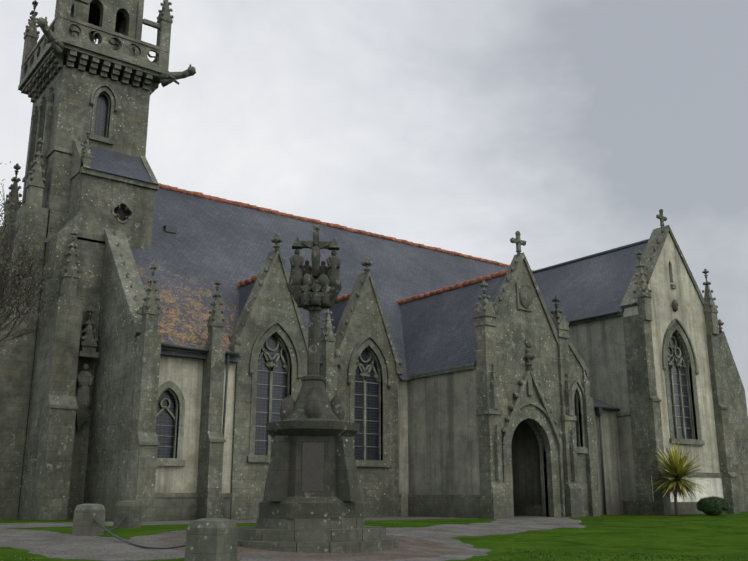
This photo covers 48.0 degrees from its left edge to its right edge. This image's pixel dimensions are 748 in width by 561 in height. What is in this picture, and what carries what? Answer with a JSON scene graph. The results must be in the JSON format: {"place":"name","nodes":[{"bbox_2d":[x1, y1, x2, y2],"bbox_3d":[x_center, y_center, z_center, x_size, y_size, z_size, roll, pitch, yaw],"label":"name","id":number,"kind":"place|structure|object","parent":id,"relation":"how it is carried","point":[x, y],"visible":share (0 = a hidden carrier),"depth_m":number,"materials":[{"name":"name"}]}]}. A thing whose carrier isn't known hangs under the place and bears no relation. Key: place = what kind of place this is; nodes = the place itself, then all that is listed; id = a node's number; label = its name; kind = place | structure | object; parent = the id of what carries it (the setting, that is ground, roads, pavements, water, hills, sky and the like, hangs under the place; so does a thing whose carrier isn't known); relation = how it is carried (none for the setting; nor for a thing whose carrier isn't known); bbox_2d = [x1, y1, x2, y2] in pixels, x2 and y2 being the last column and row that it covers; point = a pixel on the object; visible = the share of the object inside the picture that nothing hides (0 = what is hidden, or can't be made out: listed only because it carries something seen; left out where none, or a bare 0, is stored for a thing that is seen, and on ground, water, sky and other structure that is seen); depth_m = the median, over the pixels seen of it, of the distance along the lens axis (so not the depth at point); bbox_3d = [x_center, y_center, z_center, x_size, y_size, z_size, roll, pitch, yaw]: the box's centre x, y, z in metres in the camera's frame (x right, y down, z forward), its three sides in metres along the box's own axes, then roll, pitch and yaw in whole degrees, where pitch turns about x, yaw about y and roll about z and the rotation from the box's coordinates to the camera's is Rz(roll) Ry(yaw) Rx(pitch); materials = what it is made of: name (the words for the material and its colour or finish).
{"place":"outdoors","nodes":[
{"label":"outdoors","id":0,"kind":"place"},
{"bbox_2d":[0,511,747,560],"bbox_3d":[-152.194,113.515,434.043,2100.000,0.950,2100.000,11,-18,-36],"label":"ground","id":1,"kind":"structure","parent":0,"point":[476,539],"depth_m":20.44,"materials":[{"name":"green plant"}]},
{"bbox_2d":[0,161,75,346],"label":"bare tree","id":2,"kind":"object","parent":1,"relation":"on","point":[7,271],"visible":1,"depth_m":21.83,"materials":[{"name":"brown plant"}]},
{"bbox_2d":[72,500,237,560],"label":"chain posts","id":3,"kind":"object","parent":1,"relation":"on","point":[211,539],"visible":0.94,"depth_m":14.80,"materials":[{"name":"stone"}]},
{"bbox_2d":[237,224,397,552],"bbox_3d":[-1.431,2.439,19.757,3.892,7.930,3.927,2,-15,-6],"label":"calvary monument","id":4,"kind":"object","parent":1,"relation":"on","point":[311,502],"visible":1,"depth_m":18.45,"materials":[{"name":"stone"}]},
{"bbox_2d":[0,0,747,521],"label":"church","id":5,"kind":"structure","parent":1,"relation":"on","point":[158,370],"depth_m":34.18,"materials":[{"name":"stone"}]},
{"bbox_2d":[645,441,710,515],"bbox_3d":[13.164,8.615,36.445,3.238,3.273,3.139,11,-18,-36],"label":"cordyline palm","id":6,"kind":"object","parent":1,"relation":"on","point":[676,467],"visible":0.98,"depth_m":36.07,"materials":[{"name":"green plant"}]},
{"bbox_2d":[696,496,730,514],"bbox_3d":[14.947,9.939,37.009,1.423,0.893,1.478,11,-18,-36],"label":"clipped shrub","id":7,"kind":"object","parent":1,"relation":"on","point":[712,505],"visible":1,"depth_m":36.65,"materials":[{"name":"green plant"}]},
{"bbox_2d":[0,0,747,413],"label":"sky","id":8,"kind":"structure","parent":0,"point":[459,126],"materials":[{"name":"grey"}]},
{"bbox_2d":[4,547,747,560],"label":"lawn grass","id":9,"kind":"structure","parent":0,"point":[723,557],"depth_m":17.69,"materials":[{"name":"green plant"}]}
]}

